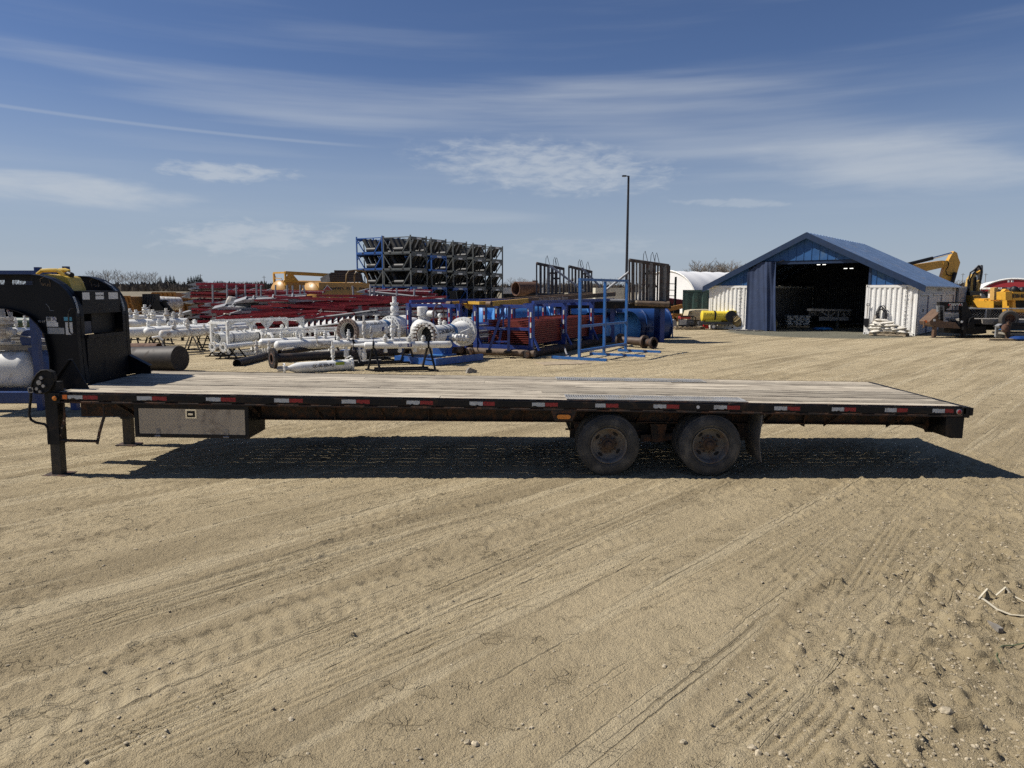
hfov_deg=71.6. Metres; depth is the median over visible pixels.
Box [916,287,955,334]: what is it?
door wall
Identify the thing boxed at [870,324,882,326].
pale sack
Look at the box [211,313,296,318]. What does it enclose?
walkway section
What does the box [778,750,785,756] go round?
stone
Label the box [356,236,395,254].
idler rack
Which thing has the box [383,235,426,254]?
idler rack
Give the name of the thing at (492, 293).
idler rack
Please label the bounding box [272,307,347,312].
walkway section
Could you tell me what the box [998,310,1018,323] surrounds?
spare wheel
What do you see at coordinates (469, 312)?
idler rack
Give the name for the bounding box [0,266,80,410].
blue tank trailer
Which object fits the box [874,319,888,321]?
pale sack
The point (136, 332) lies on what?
white vessel
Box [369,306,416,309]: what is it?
loose rail
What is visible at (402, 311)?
loose rail
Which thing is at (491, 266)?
idler rack
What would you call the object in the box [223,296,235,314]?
wrapped bundle
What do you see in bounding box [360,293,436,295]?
walkway section
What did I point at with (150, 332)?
white vessel
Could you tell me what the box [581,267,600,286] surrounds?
brace pole
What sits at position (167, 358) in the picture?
steel pipe
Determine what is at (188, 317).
walkway section
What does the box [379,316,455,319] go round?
walkway section
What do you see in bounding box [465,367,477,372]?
scrap block
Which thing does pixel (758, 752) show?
stone
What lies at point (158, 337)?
drain valve
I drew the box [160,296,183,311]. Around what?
white tank
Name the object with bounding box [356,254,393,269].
idler rack
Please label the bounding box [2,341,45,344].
timber
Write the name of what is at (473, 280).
idler rack
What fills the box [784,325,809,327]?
pallet
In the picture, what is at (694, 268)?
poplar tree
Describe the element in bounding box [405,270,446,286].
idler rack
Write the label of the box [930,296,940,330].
garage door
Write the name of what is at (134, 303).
ochre bin
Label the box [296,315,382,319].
walkway section
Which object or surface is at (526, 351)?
blue pipe rack
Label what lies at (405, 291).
walkway section
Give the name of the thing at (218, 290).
walkway section
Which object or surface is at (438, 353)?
launcher skid
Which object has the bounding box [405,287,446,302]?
idler rack
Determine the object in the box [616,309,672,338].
blue tank
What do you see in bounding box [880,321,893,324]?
pale sack
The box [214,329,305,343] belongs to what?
open white pipe
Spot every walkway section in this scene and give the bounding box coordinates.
[182,290,255,294]
[182,294,235,297]
[183,299,219,304]
[183,310,208,313]
[185,314,208,318]
[187,282,263,286]
[188,288,259,291]
[189,285,252,290]
[189,304,205,307]
[190,319,209,323]
[191,314,216,318]
[194,298,225,300]
[201,309,317,313]
[202,302,224,306]
[206,313,253,315]
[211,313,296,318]
[212,303,285,309]
[213,315,270,319]
[219,288,324,293]
[227,298,294,304]
[230,307,302,313]
[234,293,306,302]
[237,293,290,296]
[256,321,297,323]
[260,325,297,327]
[271,324,315,325]
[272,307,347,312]
[274,313,326,317]
[288,300,378,306]
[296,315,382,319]
[297,308,358,311]
[300,297,384,300]
[346,304,387,306]
[353,308,431,310]
[355,312,455,316]
[356,304,430,307]
[357,288,431,293]
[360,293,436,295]
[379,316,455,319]
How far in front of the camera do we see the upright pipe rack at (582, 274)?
37.83 m
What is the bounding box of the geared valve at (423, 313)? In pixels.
[410,304,444,332]
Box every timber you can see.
[0,345,46,350]
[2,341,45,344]
[294,359,381,362]
[410,351,432,353]
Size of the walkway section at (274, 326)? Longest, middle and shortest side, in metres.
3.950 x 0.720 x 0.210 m
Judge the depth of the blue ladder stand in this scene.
24.45 m
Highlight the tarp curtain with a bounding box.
[745,260,783,330]
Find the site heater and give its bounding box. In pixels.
[697,310,736,329]
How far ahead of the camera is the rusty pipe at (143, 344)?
22.74 m
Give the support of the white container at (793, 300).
on the ground
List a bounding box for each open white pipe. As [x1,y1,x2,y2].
[213,324,298,334]
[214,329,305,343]
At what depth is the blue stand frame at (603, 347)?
25.08 m
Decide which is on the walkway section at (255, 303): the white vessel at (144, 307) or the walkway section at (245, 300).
the walkway section at (245, 300)
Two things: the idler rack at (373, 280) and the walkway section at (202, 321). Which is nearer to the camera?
the walkway section at (202, 321)
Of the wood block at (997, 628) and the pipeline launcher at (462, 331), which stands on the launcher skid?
the pipeline launcher at (462, 331)
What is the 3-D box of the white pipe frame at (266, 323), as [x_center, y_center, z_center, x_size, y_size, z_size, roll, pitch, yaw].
[-9.442,-1.802,26.546,1.035,1.264,3.385,5,9,34]
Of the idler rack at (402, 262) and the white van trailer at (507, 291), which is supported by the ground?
the white van trailer at (507, 291)
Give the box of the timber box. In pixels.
[320,270,362,282]
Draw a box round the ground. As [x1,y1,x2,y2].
[0,291,1023,767]
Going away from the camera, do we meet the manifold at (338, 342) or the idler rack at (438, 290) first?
the manifold at (338, 342)
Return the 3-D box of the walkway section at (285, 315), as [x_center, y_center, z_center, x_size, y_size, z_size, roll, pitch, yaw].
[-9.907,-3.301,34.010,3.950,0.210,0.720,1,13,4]
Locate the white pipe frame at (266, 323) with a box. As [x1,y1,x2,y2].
[209,317,304,355]
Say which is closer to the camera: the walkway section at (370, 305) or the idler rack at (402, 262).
the walkway section at (370, 305)
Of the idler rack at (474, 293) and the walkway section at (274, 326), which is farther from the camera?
the idler rack at (474, 293)
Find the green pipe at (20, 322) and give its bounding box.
[12,317,29,326]
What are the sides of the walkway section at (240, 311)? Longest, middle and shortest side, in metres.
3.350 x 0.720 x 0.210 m
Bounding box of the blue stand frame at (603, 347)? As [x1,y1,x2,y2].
[551,278,660,360]
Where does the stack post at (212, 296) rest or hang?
on the walkway section
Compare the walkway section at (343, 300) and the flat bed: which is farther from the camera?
the flat bed
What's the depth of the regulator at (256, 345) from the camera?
23.80 m
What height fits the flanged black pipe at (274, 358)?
0.650 m
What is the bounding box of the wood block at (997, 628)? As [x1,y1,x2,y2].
[987,620,1003,632]
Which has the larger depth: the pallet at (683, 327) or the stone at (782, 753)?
the pallet at (683, 327)
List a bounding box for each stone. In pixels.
[464,739,470,744]
[471,740,478,746]
[680,739,686,744]
[747,744,756,750]
[755,749,761,755]
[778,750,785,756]
[939,706,953,714]
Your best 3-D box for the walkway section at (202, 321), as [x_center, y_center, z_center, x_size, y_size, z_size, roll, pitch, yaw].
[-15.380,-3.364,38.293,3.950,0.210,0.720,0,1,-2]
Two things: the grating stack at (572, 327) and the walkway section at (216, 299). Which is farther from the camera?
the walkway section at (216, 299)
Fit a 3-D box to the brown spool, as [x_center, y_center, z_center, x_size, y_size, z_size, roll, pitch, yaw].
[5.053,-1.747,28.904,0.545,0.540,1.824,-6,10,-38]
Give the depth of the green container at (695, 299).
49.97 m
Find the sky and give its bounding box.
[0,0,1023,285]
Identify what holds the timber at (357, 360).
on the ground
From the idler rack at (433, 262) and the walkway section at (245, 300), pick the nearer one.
the walkway section at (245, 300)
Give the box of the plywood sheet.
[534,361,590,365]
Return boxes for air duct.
[733,314,777,326]
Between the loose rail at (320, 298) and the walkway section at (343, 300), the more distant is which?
the walkway section at (343, 300)
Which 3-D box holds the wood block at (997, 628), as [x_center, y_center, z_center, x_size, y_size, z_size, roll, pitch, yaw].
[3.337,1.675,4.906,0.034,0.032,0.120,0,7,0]
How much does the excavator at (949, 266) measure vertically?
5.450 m
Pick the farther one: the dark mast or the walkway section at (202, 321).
the dark mast
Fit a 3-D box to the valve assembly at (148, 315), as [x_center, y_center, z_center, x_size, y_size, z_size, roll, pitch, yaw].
[-16.773,-2.736,32.924,0.273,1.456,0.273,0,7,0]
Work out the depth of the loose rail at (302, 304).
34.45 m
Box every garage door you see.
[918,296,927,333]
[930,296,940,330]
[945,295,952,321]
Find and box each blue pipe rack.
[405,298,556,354]
[466,298,615,358]
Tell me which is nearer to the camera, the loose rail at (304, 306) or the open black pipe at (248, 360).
the open black pipe at (248, 360)
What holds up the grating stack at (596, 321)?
in the blue pipe rack at (526, 351)
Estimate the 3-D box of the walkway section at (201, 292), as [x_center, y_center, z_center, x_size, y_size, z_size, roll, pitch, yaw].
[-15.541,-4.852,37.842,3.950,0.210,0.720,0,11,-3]
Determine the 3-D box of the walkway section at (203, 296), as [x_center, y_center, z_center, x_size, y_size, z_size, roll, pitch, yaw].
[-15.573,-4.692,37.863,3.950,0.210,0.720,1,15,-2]
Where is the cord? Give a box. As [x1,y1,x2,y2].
[996,643,1023,662]
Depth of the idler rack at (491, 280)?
57.19 m
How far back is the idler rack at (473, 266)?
54.74 m
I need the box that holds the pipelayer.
[996,286,1023,318]
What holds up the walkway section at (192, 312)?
on the walkway section at (188, 317)
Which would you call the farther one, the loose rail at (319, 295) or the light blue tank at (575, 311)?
the light blue tank at (575, 311)
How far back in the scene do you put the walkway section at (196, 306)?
37.97 m
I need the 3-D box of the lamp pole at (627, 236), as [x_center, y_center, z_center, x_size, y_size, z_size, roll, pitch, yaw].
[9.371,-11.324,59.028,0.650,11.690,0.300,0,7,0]
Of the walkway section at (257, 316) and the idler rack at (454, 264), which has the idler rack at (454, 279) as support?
the idler rack at (454, 264)
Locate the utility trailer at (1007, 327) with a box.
[988,321,1023,337]
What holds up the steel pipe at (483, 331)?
on the steel pipe
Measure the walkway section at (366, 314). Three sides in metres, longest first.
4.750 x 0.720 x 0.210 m
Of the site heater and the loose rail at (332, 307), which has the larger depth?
the site heater
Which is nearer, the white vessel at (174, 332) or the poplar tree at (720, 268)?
the white vessel at (174, 332)
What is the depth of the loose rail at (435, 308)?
35.32 m
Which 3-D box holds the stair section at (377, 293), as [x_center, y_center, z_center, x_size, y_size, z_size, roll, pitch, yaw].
[-5.448,-4.188,35.669,3.800,0.200,0.720,6,50,3]
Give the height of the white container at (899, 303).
2.604 m
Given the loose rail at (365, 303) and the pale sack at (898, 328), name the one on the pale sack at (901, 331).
the pale sack at (898, 328)
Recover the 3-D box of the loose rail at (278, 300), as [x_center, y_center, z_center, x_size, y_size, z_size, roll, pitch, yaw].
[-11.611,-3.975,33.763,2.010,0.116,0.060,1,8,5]
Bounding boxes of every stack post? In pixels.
[212,284,213,317]
[226,284,227,299]
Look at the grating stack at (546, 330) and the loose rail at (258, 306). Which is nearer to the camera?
the grating stack at (546, 330)
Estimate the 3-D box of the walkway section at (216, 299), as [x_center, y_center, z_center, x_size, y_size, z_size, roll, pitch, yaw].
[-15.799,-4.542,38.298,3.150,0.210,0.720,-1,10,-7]
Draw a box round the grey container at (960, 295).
[954,286,969,317]
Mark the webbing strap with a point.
(985, 590)
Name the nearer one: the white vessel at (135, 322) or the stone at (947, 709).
the stone at (947, 709)
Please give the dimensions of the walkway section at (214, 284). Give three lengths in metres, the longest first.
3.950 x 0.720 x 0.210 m
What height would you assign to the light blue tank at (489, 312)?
1.673 m
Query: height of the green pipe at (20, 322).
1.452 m
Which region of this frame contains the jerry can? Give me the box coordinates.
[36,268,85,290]
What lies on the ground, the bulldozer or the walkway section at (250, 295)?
the bulldozer
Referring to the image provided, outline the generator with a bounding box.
[676,316,695,326]
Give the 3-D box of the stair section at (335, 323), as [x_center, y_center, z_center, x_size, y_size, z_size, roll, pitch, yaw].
[-8.164,-2.955,33.213,3.800,0.200,0.720,-8,47,-9]
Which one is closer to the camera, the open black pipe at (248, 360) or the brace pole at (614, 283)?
the open black pipe at (248, 360)
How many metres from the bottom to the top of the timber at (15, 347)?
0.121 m
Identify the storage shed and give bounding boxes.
[702,232,961,329]
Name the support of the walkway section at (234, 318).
on the walkway section
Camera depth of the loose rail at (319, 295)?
33.67 m
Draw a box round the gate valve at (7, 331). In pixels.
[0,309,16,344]
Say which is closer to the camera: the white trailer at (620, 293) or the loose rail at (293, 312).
the loose rail at (293, 312)
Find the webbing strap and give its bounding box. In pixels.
[978,587,1023,615]
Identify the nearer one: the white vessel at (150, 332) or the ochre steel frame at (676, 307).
the white vessel at (150, 332)
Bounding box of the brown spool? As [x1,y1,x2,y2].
[615,333,657,348]
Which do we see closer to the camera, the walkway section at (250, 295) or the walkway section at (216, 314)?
the walkway section at (216, 314)
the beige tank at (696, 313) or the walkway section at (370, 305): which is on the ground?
the beige tank at (696, 313)
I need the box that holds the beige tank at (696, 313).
[683,309,708,326]
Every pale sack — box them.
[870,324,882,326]
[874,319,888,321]
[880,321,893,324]
[880,327,895,329]
[892,327,905,330]
[895,330,907,333]
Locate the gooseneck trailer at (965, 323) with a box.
[919,302,1023,337]
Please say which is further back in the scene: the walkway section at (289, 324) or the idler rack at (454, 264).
the idler rack at (454, 264)
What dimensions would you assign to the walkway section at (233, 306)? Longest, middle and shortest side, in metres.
3.350 x 0.720 x 0.210 m
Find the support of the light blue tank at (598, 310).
on the ground
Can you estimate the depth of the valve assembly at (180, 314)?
32.80 m
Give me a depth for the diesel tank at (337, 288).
43.14 m
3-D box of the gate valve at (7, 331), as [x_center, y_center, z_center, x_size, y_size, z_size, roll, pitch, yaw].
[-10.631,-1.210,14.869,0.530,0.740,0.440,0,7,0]
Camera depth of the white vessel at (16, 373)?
14.79 m
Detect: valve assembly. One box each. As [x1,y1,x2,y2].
[146,309,151,337]
[163,308,169,340]
[178,309,183,340]
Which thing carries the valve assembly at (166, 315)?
on the ground
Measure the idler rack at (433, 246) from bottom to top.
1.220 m
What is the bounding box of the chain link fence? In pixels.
[944,308,1023,330]
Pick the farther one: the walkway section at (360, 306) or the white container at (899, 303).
the white container at (899, 303)
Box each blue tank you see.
[479,308,492,321]
[491,306,550,318]
[549,307,588,314]
[582,311,640,341]
[594,309,602,312]
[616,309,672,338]
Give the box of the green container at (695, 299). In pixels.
[682,290,708,313]
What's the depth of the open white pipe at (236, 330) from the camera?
26.40 m
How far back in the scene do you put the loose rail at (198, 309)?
34.07 m
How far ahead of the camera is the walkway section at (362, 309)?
34.93 m
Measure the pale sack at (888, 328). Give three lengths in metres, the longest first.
0.680 x 0.480 x 0.170 m
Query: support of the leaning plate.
on the ground
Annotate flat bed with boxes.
[807,308,854,327]
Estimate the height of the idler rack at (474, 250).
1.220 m
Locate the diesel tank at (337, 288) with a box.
[302,270,371,297]
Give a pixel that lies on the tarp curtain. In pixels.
(760, 301)
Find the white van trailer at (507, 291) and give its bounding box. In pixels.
[503,287,542,297]
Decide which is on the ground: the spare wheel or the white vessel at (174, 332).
the white vessel at (174, 332)
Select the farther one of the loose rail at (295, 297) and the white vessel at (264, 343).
the loose rail at (295, 297)
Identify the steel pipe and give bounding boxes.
[131,346,188,370]
[479,330,488,333]
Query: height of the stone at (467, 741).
0.023 m
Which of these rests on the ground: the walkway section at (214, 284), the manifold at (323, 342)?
the manifold at (323, 342)
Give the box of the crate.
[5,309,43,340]
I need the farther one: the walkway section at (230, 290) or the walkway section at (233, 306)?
the walkway section at (230, 290)
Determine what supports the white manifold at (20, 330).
on the ground
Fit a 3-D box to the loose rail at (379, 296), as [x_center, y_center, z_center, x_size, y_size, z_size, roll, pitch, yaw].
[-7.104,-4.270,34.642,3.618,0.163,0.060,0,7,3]
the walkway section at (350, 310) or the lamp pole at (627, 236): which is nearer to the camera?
the walkway section at (350, 310)
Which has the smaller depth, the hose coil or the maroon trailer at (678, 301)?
the hose coil
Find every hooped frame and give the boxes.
[254,327,344,352]
[264,329,352,352]
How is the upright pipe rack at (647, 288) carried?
on the pipe tray
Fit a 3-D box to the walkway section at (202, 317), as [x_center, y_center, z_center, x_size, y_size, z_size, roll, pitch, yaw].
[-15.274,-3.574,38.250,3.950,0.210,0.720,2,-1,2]
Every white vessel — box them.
[0,329,48,402]
[128,304,171,339]
[129,309,188,343]
[129,319,209,349]
[143,319,246,347]
[148,318,209,345]
[159,319,256,352]
[258,330,336,347]
[274,330,337,350]
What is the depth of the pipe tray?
31.43 m
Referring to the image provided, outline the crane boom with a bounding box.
[446,291,615,308]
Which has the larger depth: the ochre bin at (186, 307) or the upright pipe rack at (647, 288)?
the ochre bin at (186, 307)
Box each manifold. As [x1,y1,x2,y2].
[13,316,29,333]
[317,315,406,360]
[333,320,413,365]
[351,334,451,371]
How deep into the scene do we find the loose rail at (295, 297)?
34.13 m
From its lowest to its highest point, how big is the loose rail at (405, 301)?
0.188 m
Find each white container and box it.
[708,286,813,329]
[863,285,940,335]
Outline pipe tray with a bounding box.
[553,299,670,341]
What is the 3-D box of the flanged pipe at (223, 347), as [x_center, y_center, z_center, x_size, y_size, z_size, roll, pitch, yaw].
[-9.200,-1.184,24.378,0.664,0.595,1.901,5,9,35]
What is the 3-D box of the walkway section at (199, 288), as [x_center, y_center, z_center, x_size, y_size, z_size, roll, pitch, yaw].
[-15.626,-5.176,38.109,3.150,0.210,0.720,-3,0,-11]
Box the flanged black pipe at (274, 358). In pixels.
[268,348,399,368]
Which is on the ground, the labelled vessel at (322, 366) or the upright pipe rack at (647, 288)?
the labelled vessel at (322, 366)
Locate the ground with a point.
(124, 629)
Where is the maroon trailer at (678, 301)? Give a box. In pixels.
[669,298,682,313]
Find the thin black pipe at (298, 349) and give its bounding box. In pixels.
[277,347,329,353]
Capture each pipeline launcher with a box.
[337,296,417,338]
[411,313,476,349]
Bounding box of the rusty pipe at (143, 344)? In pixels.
[130,343,161,346]
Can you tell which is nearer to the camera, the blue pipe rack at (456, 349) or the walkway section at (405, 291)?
the blue pipe rack at (456, 349)
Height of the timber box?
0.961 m
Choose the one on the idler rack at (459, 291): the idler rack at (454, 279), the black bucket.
the idler rack at (454, 279)
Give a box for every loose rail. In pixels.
[191,308,246,313]
[216,310,291,318]
[247,299,288,301]
[251,305,287,307]
[257,307,303,310]
[259,300,331,303]
[259,309,317,315]
[264,295,326,300]
[268,303,344,310]
[275,296,312,298]
[280,303,317,305]
[291,306,357,308]
[297,312,354,314]
[308,297,377,300]
[317,294,366,296]
[339,299,414,305]
[361,296,421,298]
[367,295,397,296]
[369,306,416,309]
[376,310,446,312]
[379,296,446,300]
[388,305,454,310]
[390,300,432,303]
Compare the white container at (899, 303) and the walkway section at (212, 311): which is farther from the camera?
the white container at (899, 303)
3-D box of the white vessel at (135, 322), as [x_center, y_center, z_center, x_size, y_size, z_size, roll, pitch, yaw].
[-15.302,-2.444,30.463,2.705,1.502,0.684,-3,8,-23]
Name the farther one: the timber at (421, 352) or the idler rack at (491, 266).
the idler rack at (491, 266)
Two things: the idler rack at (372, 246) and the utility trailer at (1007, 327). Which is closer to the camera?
the utility trailer at (1007, 327)
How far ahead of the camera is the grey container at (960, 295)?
46.67 m
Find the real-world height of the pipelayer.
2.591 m
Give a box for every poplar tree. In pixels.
[684,260,707,271]
[712,260,732,271]
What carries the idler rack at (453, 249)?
on the idler rack at (454, 264)
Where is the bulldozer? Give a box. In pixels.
[970,287,1019,317]
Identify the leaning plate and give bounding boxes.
[994,327,1004,337]
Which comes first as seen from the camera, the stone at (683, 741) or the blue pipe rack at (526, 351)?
the stone at (683, 741)
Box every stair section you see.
[296,310,378,329]
[368,290,441,307]
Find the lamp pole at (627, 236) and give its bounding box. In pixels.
[622,175,629,279]
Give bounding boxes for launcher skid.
[394,335,482,365]
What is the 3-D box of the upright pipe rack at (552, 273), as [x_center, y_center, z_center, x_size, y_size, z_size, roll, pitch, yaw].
[1.945,-5.481,35.994,1.741,2.031,0.229,-4,9,-29]
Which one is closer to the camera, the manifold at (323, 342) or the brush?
the manifold at (323, 342)
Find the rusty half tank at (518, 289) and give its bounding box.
[510,282,538,296]
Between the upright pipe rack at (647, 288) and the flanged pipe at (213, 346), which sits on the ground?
the flanged pipe at (213, 346)
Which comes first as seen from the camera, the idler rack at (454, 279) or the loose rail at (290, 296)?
the loose rail at (290, 296)
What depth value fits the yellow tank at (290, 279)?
46.45 m
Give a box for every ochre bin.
[124,296,147,314]
[151,292,185,312]
[182,298,204,310]
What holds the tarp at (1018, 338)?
on the ground
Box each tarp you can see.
[813,327,832,329]
[1010,336,1023,340]
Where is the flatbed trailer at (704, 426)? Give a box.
[0,274,973,476]
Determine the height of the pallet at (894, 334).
0.140 m
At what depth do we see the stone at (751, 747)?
3.56 m
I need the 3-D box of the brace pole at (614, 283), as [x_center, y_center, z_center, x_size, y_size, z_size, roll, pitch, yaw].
[4.706,-4.593,31.672,1.102,0.901,0.110,0,7,0]
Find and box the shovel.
[864,303,869,326]
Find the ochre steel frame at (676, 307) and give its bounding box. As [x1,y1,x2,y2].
[668,304,682,326]
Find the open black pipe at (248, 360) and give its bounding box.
[233,352,267,365]
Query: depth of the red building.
104.51 m
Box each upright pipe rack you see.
[536,256,564,295]
[568,260,592,293]
[628,251,669,303]
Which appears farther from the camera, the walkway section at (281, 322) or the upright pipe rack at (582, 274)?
the upright pipe rack at (582, 274)
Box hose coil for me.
[876,305,886,318]
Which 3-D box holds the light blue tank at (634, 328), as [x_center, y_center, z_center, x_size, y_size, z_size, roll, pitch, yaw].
[4.556,-2.522,32.833,2.730,1.660,1.660,-5,9,-32]
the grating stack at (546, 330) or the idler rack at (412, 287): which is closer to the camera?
the grating stack at (546, 330)
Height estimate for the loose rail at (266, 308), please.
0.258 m
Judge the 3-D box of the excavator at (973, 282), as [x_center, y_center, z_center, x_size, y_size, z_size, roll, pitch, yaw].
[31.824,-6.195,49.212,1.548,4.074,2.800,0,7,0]
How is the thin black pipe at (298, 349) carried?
on the ground
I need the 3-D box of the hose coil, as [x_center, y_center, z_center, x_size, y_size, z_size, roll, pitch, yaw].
[19.367,-3.580,37.258,0.558,1.086,0.156,6,10,39]
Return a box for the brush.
[0,280,982,292]
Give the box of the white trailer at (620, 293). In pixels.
[593,288,624,298]
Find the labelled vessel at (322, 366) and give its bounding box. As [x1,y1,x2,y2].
[277,341,353,372]
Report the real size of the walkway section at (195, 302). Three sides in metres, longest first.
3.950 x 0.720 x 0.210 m
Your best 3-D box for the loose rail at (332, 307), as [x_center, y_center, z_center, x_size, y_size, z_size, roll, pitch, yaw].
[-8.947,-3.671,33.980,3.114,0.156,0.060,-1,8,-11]
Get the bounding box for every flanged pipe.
[205,340,252,356]
[215,341,258,358]
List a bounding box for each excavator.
[908,251,959,282]
[965,265,985,306]
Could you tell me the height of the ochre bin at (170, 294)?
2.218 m
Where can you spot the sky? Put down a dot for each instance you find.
(237, 141)
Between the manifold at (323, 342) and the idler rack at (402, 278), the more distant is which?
the idler rack at (402, 278)
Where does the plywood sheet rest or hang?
on the ground
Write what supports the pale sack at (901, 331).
on the pallet at (894, 334)
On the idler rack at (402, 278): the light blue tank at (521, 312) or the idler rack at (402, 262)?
the idler rack at (402, 262)
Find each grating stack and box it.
[488,318,561,343]
[523,316,588,337]
[549,314,608,334]
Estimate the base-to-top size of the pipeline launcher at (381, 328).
1.610 m
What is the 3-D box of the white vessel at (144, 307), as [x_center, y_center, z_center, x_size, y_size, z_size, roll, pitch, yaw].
[-17.229,-2.921,33.537,2.296,1.661,0.685,-5,9,-33]
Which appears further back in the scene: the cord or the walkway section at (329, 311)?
the walkway section at (329, 311)
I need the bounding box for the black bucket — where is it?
[142,294,172,314]
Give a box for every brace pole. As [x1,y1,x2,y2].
[549,265,584,291]
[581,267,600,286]
[607,272,627,289]
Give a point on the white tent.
(693, 280)
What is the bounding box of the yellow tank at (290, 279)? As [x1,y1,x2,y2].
[271,271,328,289]
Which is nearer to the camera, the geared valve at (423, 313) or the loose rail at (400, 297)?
the geared valve at (423, 313)
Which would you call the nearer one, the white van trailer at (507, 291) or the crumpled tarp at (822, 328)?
the crumpled tarp at (822, 328)
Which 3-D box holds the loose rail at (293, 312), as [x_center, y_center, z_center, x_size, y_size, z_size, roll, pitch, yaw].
[-10.533,-3.347,33.440,2.844,0.341,0.060,1,8,6]
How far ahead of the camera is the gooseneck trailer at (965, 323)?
34.98 m
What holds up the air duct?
attached to the site heater
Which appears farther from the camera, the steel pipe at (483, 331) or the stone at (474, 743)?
the steel pipe at (483, 331)
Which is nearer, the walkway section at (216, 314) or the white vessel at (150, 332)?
the white vessel at (150, 332)
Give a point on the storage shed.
(802, 256)
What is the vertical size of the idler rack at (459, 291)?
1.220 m
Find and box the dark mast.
[670,277,676,313]
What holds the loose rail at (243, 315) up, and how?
on the walkway section at (281, 322)
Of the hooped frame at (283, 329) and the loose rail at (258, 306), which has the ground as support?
the hooped frame at (283, 329)
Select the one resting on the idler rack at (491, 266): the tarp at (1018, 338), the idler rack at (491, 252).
the idler rack at (491, 252)
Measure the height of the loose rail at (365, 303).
0.316 m
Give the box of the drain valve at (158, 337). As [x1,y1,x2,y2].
[152,336,163,345]
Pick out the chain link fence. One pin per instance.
(985, 312)
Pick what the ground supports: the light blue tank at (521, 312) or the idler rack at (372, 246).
the light blue tank at (521, 312)
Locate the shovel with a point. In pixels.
(866, 322)
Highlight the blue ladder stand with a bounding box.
[462,306,510,352]
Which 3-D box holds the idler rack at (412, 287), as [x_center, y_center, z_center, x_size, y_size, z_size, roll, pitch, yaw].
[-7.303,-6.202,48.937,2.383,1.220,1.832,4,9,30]
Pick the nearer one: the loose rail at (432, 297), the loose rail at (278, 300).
the loose rail at (278, 300)
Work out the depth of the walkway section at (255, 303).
34.42 m
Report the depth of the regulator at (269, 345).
23.79 m
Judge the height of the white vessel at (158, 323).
1.216 m
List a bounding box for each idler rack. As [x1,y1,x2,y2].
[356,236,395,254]
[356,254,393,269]
[357,268,393,285]
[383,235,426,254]
[383,253,427,270]
[383,270,427,286]
[384,285,427,289]
[404,237,446,256]
[405,255,446,271]
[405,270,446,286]
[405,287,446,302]
[427,240,466,257]
[427,257,466,272]
[428,272,466,287]
[428,286,467,298]
[442,306,467,316]
[447,243,485,259]
[448,257,485,273]
[448,274,485,287]
[448,288,485,298]
[462,306,471,316]
[467,245,502,261]
[467,261,502,274]
[467,273,502,288]
[467,289,502,298]
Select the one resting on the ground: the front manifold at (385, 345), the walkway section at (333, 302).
the front manifold at (385, 345)
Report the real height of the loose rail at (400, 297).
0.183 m
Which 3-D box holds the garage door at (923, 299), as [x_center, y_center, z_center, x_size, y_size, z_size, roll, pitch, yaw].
[21.714,-3.655,37.530,0.057,1.960,2.220,6,10,39]
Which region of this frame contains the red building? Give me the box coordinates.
[980,278,1023,290]
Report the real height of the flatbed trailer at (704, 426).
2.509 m
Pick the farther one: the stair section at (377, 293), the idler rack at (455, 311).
the idler rack at (455, 311)
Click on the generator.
(682, 321)
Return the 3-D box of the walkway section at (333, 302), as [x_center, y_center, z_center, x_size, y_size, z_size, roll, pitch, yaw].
[-8.739,-4.002,35.051,5.550,0.210,0.720,-2,11,-2]
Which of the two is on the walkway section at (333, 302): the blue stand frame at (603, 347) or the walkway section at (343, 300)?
the walkway section at (343, 300)
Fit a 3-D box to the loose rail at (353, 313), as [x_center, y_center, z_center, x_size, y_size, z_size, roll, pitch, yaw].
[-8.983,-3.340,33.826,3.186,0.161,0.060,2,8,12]
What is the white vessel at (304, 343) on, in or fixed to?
on the launcher skid
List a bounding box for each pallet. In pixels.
[673,326,699,328]
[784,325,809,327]
[869,332,908,336]
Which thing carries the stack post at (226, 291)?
on the walkway section
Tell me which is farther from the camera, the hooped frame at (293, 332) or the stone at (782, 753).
the hooped frame at (293, 332)
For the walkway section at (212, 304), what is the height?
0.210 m
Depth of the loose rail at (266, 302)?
34.10 m
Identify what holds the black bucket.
on the ground
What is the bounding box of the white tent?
[637,270,728,312]

